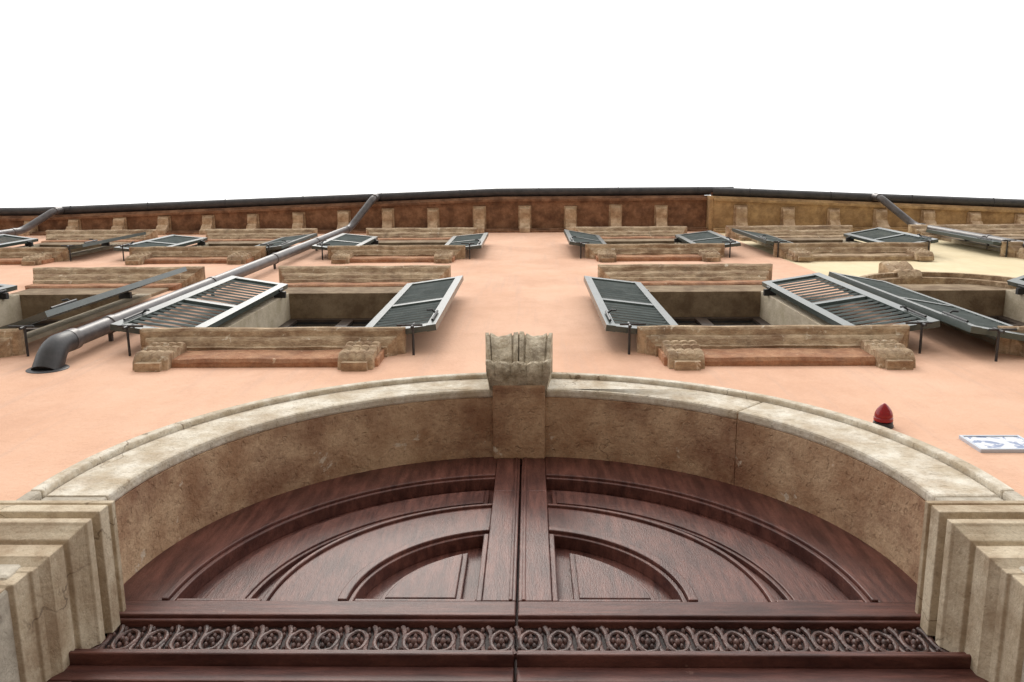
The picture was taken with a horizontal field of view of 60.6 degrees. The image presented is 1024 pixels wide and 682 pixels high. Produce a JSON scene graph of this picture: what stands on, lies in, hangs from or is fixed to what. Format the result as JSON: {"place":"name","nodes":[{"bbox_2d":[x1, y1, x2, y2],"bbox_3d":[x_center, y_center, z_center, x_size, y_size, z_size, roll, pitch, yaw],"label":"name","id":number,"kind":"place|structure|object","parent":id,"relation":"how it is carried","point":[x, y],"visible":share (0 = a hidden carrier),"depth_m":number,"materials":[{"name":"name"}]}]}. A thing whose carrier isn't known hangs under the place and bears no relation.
{"place":"outdoors","nodes":[
{"label":"outdoors","id":0,"kind":"place"},
{"bbox_2d":[0,0,1023,207],"label":"sky","id":1,"kind":"structure","parent":0,"point":[102,102],"materials":[{"name":"white"}]},
{"bbox_2d":[117,396,925,500],"bbox_3d":[0.035,0.580,3.954,3.320,1.660,0.384,0,-78,1],"label":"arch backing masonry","id":2,"kind":"object","parent":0,"point":[737,419],"visible":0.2,"depth_m":4.13,"materials":[{"name":"beige stone"}]},
{"bbox_2d":[712,227,907,232],"bbox_3d":[11.736,-1.782,13.880,17.000,0.237,0.100,0,-78,1],"label":"yellow eave bed moulding","id":3,"kind":"object","parent":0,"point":[854,229],"visible":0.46,"depth_m":13.94,"materials":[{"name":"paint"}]},
{"bbox_2d":[720,232,1023,284],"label":"yellow facade wall","id":4,"kind":"structure","parent":0,"point":[953,257],"depth_m":9.87,"materials":[{"name":"yellow paint"}]},
{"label":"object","id":5,"kind":"object","parent":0,"visible":0},
{"bbox_2d":[711,192,1014,207],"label":"yellow tiled roof","id":6,"kind":"structure","parent":5,"relation":"on","point":[857,201],"depth_m":14.25,"materials":[{"name":"ceramic"}]},
{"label":"street ground","id":7,"kind":"structure","parent":0,"visible":0},
{"bbox_2d":[0,231,1023,499],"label":"facade wall","id":8,"kind":"structure","parent":7,"relation":"on","point":[98,395],"depth_m":4.98,"materials":[{"name":"paint"}]},
{"bbox_2d":[0,206,63,235],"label":"drainpipe","id":9,"kind":"object","parent":8,"relation":"attached to","point":[37,221],"visible":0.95,"depth_m":14.03,"materials":[{"name":"grey metal"}]},
{"bbox_2d":[25,193,379,373],"bbox_3d":[-2.512,-1.093,9.737,0.224,9.716,0.791,24,-79,-4],"label":"drainpipe","id":10,"kind":"object","parent":8,"relation":"attached to","point":[54,350],"visible":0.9,"depth_m":6.07,"materials":[{"name":"metal"}]},
{"bbox_2d":[0,195,706,230],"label":"pink eave soffit","id":11,"kind":"structure","parent":8,"relation":"attached to","point":[637,211],"depth_m":14.41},
{"bbox_2d":[19,204,667,235],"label":"pink eave brackets","id":12,"kind":"object","parent":11,"relation":"attached to","point":[163,226],"visible":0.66,"depth_m":14.33,"materials":[{"name":"stone"}]},
{"bbox_2d":[17,227,707,235],"bbox_3d":[-6.291,-1.758,14.453,18.930,0.237,0.100,0,-78,1],"label":"pink eave bed moulding","id":13,"kind":"object","parent":11,"relation":"attached to","point":[353,231],"visible":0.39,"depth_m":14.29,"materials":[{"name":"stone"}]},
{"bbox_2d":[0,186,733,215],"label":"pink roof gutter","id":14,"kind":"object","parent":11,"relation":"attached to","point":[345,198],"visible":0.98,"depth_m":14.44,"materials":[{"name":"metal"}]},
{"bbox_2d":[706,195,713,230],"bbox_3d":[3.206,-2.081,14.267,0.060,0.340,0.560,0,-78,1],"label":"eave end board","id":15,"kind":"object","parent":11,"relation":"attached to","point":[709,213],"visible":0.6,"depth_m":14.13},
{"bbox_2d":[712,187,1023,207],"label":"yellow roof gutter","id":16,"kind":"object","parent":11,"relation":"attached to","point":[866,197],"visible":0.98,"depth_m":14.08,"materials":[{"name":"metal"}]},
{"bbox_2d":[35,195,672,215],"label":"pink tiled roof","id":17,"kind":"structure","parent":8,"relation":"on","point":[401,200],"depth_m":14.59,"materials":[{"name":"ceramic"}]},
{"bbox_2d":[0,317,770,330],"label":"pink window frames","id":18,"kind":"structure","parent":8,"relation":"attached to","point":[348,322],"depth_m":7.69,"materials":[{"name":"brown wood"}]},
{"bbox_2d":[23,320,757,332],"bbox_3d":[-5.987,-0.414,9.135,16.390,6.970,0.010,0,-78,1],"label":"pink window glass","id":19,"kind":"object","parent":18,"relation":"attached to","point":[333,324],"depth_m":7.63,"materials":[{"name":"black"}]},
{"bbox_2d":[11,239,766,319],"bbox_3d":[-5.985,-0.513,9.259,16.670,7.394,0.363,0,-78,1],"label":"window","id":20,"kind":"structure","parent":8,"relation":"attached to","point":[672,300],"depth_m":7.83,"materials":[{"name":"weathered stone"}]},
{"bbox_2d":[33,226,772,287],"bbox_3d":[-5.954,-1.085,10.858,17.030,4.967,0.195,0,-78,1],"label":"window frame","id":21,"kind":"structure","parent":8,"relation":"attached to","point":[191,275],"depth_m":8.50,"materials":[{"name":"stone"}]},
{"bbox_2d":[0,242,830,342],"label":"pink jambs window","id":22,"kind":"structure","parent":8,"relation":"attached to","point":[273,312],"depth_m":7.18,"materials":[{"name":"paint"}]},
{"bbox_2d":[0,236,909,367],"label":"window sill","id":23,"kind":"structure","parent":8,"relation":"attached to","point":[712,357],"depth_m":5.29,"materials":[{"name":"brown stone"}]},
{"bbox_2d":[0,236,932,356],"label":"pink shutter ironwork","id":24,"kind":"object","parent":8,"relation":"attached to","point":[766,292],"visible":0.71,"depth_m":5.79,"materials":[{"name":"metal"}]},
{"bbox_2d":[0,284,16,293],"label":"pink louvered shutter","id":25,"kind":"object","parent":24,"relation":"attached to","point":[8,288],"visible":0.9,"depth_m":7.73,"materials":[{"name":"green paint"}]},
{"bbox_2d":[0,234,37,247],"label":"pink louvered shutter","id":26,"kind":"object","parent":24,"relation":"attached to","point":[13,243],"visible":0.84,"depth_m":12.17,"materials":[{"name":"green paint"}]},
{"bbox_2d":[0,236,24,243],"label":"pink shutter slats","id":27,"kind":"object","parent":26,"relation":"attached to","point":[3,239],"visible":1,"depth_m":12.18,"materials":[{"name":"paint"}]},
{"bbox_2d":[0,266,186,328],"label":"pink louvered shutter","id":28,"kind":"object","parent":24,"relation":"attached to","point":[57,310],"visible":0.93,"depth_m":6.13,"materials":[{"name":"green paint"}]},
{"bbox_2d":[27,276,170,324],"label":"pink shutter slats","id":29,"kind":"object","parent":28,"relation":"attached to","point":[91,303],"visible":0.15,"depth_m":6.53,"materials":[{"name":"paint"}]},
{"bbox_2d":[65,232,145,249],"bbox_3d":[-5.457,-1.302,11.569,0.500,1.800,0.040,-10,-79,3],"label":"pink louvered shutter","id":30,"kind":"object","parent":24,"relation":"attached to","point":[106,240],"visible":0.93,"depth_m":11.28,"materials":[{"name":"green paint"}]},
{"bbox_2d":[114,235,207,251],"bbox_3d":[-4.587,-1.284,11.555,0.500,1.800,0.040,5,-78,0],"label":"pink louvered shutter","id":31,"kind":"object","parent":24,"relation":"attached to","point":[182,244],"visible":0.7,"depth_m":11.57,"materials":[{"name":"green paint"}]},
{"bbox_2d":[125,236,196,247],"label":"pink shutter slats","id":32,"kind":"object","parent":31,"relation":"attached to","point":[174,239],"visible":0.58,"depth_m":11.72,"materials":[{"name":"paint"}]},
{"bbox_2d":[110,276,287,333],"bbox_3d":[-2.257,-0.286,6.639,0.500,2.300,0.040,9,-78,-1],"label":"pink louvered shutter","id":33,"kind":"object","parent":24,"relation":"attached to","point":[232,311],"visible":0.77,"depth_m":6.53,"materials":[{"name":"green paint"}]},
{"bbox_2d":[128,280,273,327],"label":"pink shutter slats","id":34,"kind":"object","parent":33,"relation":"attached to","point":[178,316],"visible":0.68,"depth_m":6.31,"materials":[{"name":"paint"}]},
{"bbox_2d":[256,233,316,250],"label":"pink louvered shutter","id":35,"kind":"object","parent":24,"relation":"attached to","point":[296,241],"visible":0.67,"depth_m":11.43,"materials":[{"name":"green paint"}]},
{"bbox_2d":[261,235,306,246],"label":"pink shutter slats","id":36,"kind":"object","parent":35,"relation":"attached to","point":[286,239],"visible":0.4,"depth_m":11.69,"materials":[{"name":"paint"}]},
{"bbox_2d":[312,233,377,249],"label":"pink louvered shutter","id":37,"kind":"object","parent":24,"relation":"attached to","point":[365,242],"visible":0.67,"depth_m":11.47,"materials":[{"name":"green paint"}]},
{"bbox_2d":[323,235,370,245],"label":"pink shutter slats","id":38,"kind":"object","parent":37,"relation":"attached to","point":[351,238],"visible":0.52,"depth_m":11.57,"materials":[{"name":"paint"}]},
{"bbox_2d":[365,275,463,333],"bbox_3d":[-0.699,-0.288,6.607,0.500,2.300,0.040,-8,-78,3],"label":"pink louvered shutter","id":39,"kind":"object","parent":24,"relation":"attached to","point":[446,300],"visible":0.7,"depth_m":6.49,"materials":[{"name":"green paint"}]},
{"bbox_2d":[375,280,453,326],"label":"pink shutter slats","id":40,"kind":"object","parent":39,"relation":"attached to","point":[416,314],"visible":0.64,"depth_m":6.37,"materials":[{"name":"paint"}]},
{"bbox_2d":[445,233,487,249],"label":"pink louvered shutter","id":41,"kind":"object","parent":24,"relation":"attached to","point":[483,240],"visible":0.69,"depth_m":11.38,"materials":[{"name":"green paint"}]},
{"bbox_2d":[450,234,482,245],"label":"pink shutter slats","id":42,"kind":"object","parent":41,"relation":"attached to","point":[466,238],"visible":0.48,"depth_m":11.64,"materials":[{"name":"paint"}]},
{"bbox_2d":[564,229,605,246],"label":"pink louvered shutter","id":43,"kind":"object","parent":24,"relation":"attached to","point":[568,236],"visible":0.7,"depth_m":11.34,"materials":[{"name":"green paint"}]},
{"bbox_2d":[569,231,601,243],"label":"pink shutter slats","id":44,"kind":"object","parent":43,"relation":"attached to","point":[587,236],"visible":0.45,"depth_m":11.51,"materials":[{"name":"paint"}]},
{"bbox_2d":[583,276,677,333],"bbox_3d":[0.856,-0.289,6.575,0.500,2.300,0.040,7,-78,0],"label":"pink louvered shutter","id":45,"kind":"object","parent":24,"relation":"attached to","point":[598,300],"visible":0.73,"depth_m":6.47,"materials":[{"name":"green paint"}]},
{"bbox_2d":[593,280,668,325],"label":"pink shutter slats","id":46,"kind":"object","parent":45,"relation":"attached to","point":[648,316],"visible":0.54,"depth_m":6.35,"materials":[{"name":"paint"}]},
{"bbox_2d":[675,230,740,247],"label":"pink louvered shutter","id":47,"kind":"object","parent":24,"relation":"attached to","point":[688,241],"visible":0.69,"depth_m":11.37,"materials":[{"name":"green paint"}]},
{"bbox_2d":[682,232,728,243],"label":"pink shutter slats","id":48,"kind":"object","parent":47,"relation":"attached to","point":[700,236],"visible":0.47,"depth_m":11.57,"materials":[{"name":"paint"}]},
{"bbox_2d":[762,273,939,330],"bbox_3d":[2.415,-0.303,6.541,0.500,2.300,0.040,-9,-78,3],"label":"pink louvered shutter","id":49,"kind":"object","parent":24,"relation":"attached to","point":[815,309],"visible":0.74,"depth_m":6.43,"materials":[{"name":"green paint"}]},
{"bbox_2d":[776,277,920,324],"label":"pink shutter slats","id":50,"kind":"object","parent":49,"relation":"attached to","point":[867,310],"visible":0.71,"depth_m":6.22,"materials":[{"name":"paint"}]},
{"bbox_2d":[21,250,915,371],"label":"pink sill brackets","id":51,"kind":"object","parent":8,"relation":"attached to","point":[891,354],"visible":0.98,"depth_m":5.15,"materials":[{"name":"stone"}]},
{"bbox_2d":[485,331,552,395],"bbox_3d":[0.036,0.114,4.656,0.370,0.386,0.270,0,-78,1],"label":"carved keystone","id":52,"kind":"object","parent":8,"relation":"attached to","point":[520,358],"visible":0.99,"depth_m":4.61,"materials":[{"name":"stone"}]},
{"bbox_2d":[712,196,1023,228],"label":"yellow eave soffit","id":53,"kind":"structure","parent":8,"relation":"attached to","point":[764,211],"depth_m":14.07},
{"bbox_2d":[733,205,1023,228],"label":"yellow eave brackets","id":54,"kind":"object","parent":53,"relation":"attached to","point":[787,217],"visible":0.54,"depth_m":14.00,"materials":[{"name":"beige stone"}]},
{"bbox_2d":[725,224,1023,288],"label":"window frame","id":55,"kind":"structure","parent":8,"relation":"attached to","point":[927,278],"depth_m":12.82,"materials":[{"name":"stone"}]},
{"bbox_2d":[878,261,922,277],"bbox_3d":[9.382,-0.674,8.257,11.590,0.436,0.179,0,-78,1],"label":"yellow keystones window","id":56,"kind":"structure","parent":55,"relation":"attached to","point":[903,269],"depth_m":8.38,"materials":[{"name":"stone"}]},
{"bbox_2d":[738,234,1023,260],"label":"window sill","id":57,"kind":"structure","parent":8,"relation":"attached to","point":[863,257],"depth_m":10.20,"materials":[{"name":"stone"}]},
{"bbox_2d":[873,403,893,428],"bbox_3d":[1.669,0.334,3.936,0.092,0.092,0.113,0,-78,1],"label":"red alarm lamp","id":58,"kind":"object","parent":8,"relation":"attached to","point":[883,415],"visible":0.93,"depth_m":3.91,"materials":[{"name":"plastic"}]},
{"bbox_2d":[751,237,1023,315],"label":"yellow lintels window","id":59,"kind":"structure","parent":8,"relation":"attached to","point":[984,300],"depth_m":7.70,"materials":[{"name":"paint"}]},
{"bbox_2d":[987,316,1023,325],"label":"yellow window frames","id":60,"kind":"structure","parent":59,"relation":"attached to","point":[1013,322],"depth_m":7.51,"materials":[{"name":"brown wood"}]},
{"bbox_2d":[757,239,1023,344],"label":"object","id":61,"kind":"structure","parent":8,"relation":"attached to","point":[1014,306],"depth_m":7.56,"materials":[{"name":"paint"}]},
{"bbox_2d":[759,234,1023,361],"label":"yellow shutter ironwork","id":62,"kind":"object","parent":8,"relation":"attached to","point":[1019,291],"visible":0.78,"depth_m":7.39,"materials":[{"name":"metal"}]},
{"bbox_2d":[732,228,792,244],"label":"yellow louvered shutter","id":63,"kind":"object","parent":62,"relation":"attached to","point":[755,237],"visible":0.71,"depth_m":11.29,"materials":[{"name":"green paint"}]},
{"bbox_2d":[741,230,789,242],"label":"yellow shutter slats","id":64,"kind":"object","parent":63,"relation":"attached to","point":[768,236],"visible":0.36,"depth_m":11.46,"materials":[{"name":"paint"}]},
{"bbox_2d":[843,227,937,242],"bbox_3d":[4.861,-1.339,11.354,0.500,1.800,0.040,-10,-79,3],"label":"yellow louvered shutter","id":65,"kind":"object","parent":62,"relation":"attached to","point":[860,238],"visible":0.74,"depth_m":11.41,"materials":[{"name":"green paint"}]},
{"bbox_2d":[854,229,926,242],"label":"yellow shutter slats","id":66,"kind":"object","parent":65,"relation":"attached to","point":[876,234],"visible":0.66,"depth_m":11.42,"materials":[{"name":"paint"}]},
{"bbox_2d":[828,271,1023,340],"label":"yellow louvered shutter","id":67,"kind":"object","parent":62,"relation":"attached to","point":[940,316],"visible":0.72,"depth_m":6.01,"materials":[{"name":"green paint"}]},
{"bbox_2d":[846,276,1023,333],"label":"yellow shutter slats","id":68,"kind":"object","parent":67,"relation":"attached to","point":[973,319],"visible":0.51,"depth_m":6.19,"materials":[{"name":"paint"}]},
{"bbox_2d":[926,229,1001,244],"bbox_3d":[6.002,-1.327,11.333,0.500,1.800,0.040,6,-78,0],"label":"yellow louvered shutter","id":69,"kind":"object","parent":62,"relation":"attached to","point":[970,238],"visible":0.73,"depth_m":11.15,"materials":[{"name":"green paint"}]},
{"bbox_2d":[941,231,1000,241],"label":"yellow shutter slats","id":70,"kind":"object","parent":69,"relation":"attached to","point":[969,235],"visible":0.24,"depth_m":11.51,"materials":[{"name":"paint"}]},
{"bbox_2d":[1007,275,1023,287],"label":"yellow louvered shutter","id":71,"kind":"object","parent":62,"relation":"attached to","point":[1016,282],"visible":1,"depth_m":7.55,"materials":[{"name":"green paint"}]},
{"bbox_2d":[773,241,1023,356],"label":"yellow window sills","id":72,"kind":"structure","parent":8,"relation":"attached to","point":[1011,346],"depth_m":10.42,"materials":[{"name":"stone"}]},
{"bbox_2d":[788,248,1023,260],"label":"yellow sill brackets","id":73,"kind":"object","parent":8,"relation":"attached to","point":[921,254],"visible":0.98,"depth_m":10.11,"materials":[{"name":"stone"}]},
{"bbox_2d":[871,193,1023,248],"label":"drainpipe","id":74,"kind":"object","parent":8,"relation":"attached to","point":[895,209],"visible":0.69,"depth_m":13.40,"materials":[{"name":"grey metal"}]},
{"bbox_2d":[959,435,1023,452],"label":"ceramic wall sign","id":75,"kind":"object","parent":8,"relation":"attached to","point":[997,443],"visible":1,"depth_m":3.67,"materials":[{"name":"white ceramic"}]},
{"bbox_2d":[0,491,1023,681],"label":"arch jamb piers","id":76,"kind":"structure","parent":7,"relation":"on","point":[9,671],"depth_m":2.53,"materials":[{"name":"beige stone"}]},
{"bbox_2d":[47,457,916,681],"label":"door stiles and panels","id":77,"kind":"object","parent":76,"relation":"attached to","point":[674,554],"visible":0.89,"depth_m":3.61,"materials":[{"name":"brown wood"}]},
{"bbox_2d":[48,600,988,681],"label":"door rails","id":78,"kind":"object","parent":77,"relation":"attached to","point":[190,665],"depth_m":2.72,"materials":[{"name":"brown wood"}]},
{"bbox_2d":[91,624,948,658],"bbox_3d":[0.029,0.982,2.861,2.879,0.176,0.024,0,-78,1],"label":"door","id":79,"kind":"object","parent":77,"relation":"attached to","point":[265,632],"depth_m":2.87,"materials":[{"name":"brown wood"}]},
{"bbox_2d":[105,627,934,665],"bbox_3d":[0.013,1.010,2.867,2.980,0.189,0.046,0,-78,1],"label":"ornamental frieze","id":80,"kind":"object","parent":77,"relation":"attached to","point":[524,644],"visible":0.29,"depth_m":2.89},
{"bbox_2d":[191,465,849,681],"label":"door backing","id":81,"kind":"object","parent":77,"relation":"attached to","point":[564,585],"depth_m":3.45,"materials":[{"name":"brown wood"}]},
{"bbox_2d":[0,500,1023,681],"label":"arch imposts","id":82,"kind":"object","parent":76,"relation":"on","point":[63,585],"visible":0.94,"depth_m":2.72,"materials":[{"name":"beige stone"}]},
{"bbox_2d":[493,385,544,458],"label":"keystone soffit block","id":83,"kind":"structure","parent":76,"relation":"attached to","point":[518,421],"depth_m":4.52,"materials":[{"name":"stone"}]},
{"bbox_2d":[115,397,924,583],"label":"arch soffit","id":84,"kind":"structure","parent":76,"relation":"attached to","point":[872,507],"depth_m":4.10,"materials":[{"name":"brown stone"}]},
{"bbox_2d":[46,379,997,500],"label":"archivolt voussoirs","id":85,"kind":"object","parent":76,"relation":"attached to","point":[925,477],"visible":0.98,"depth_m":3.90,"materials":[{"name":"stone"}]},
{"bbox_2d":[31,372,1013,498],"bbox_3d":[0.034,0.381,3.951,3.484,1.736,0.070,0,-78,1],"label":"archivolt outer fillet","id":86,"kind":"object","parent":76,"relation":"attached to","point":[997,487],"visible":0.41,"depth_m":4.00,"materials":[{"name":"stone"}]}
]}

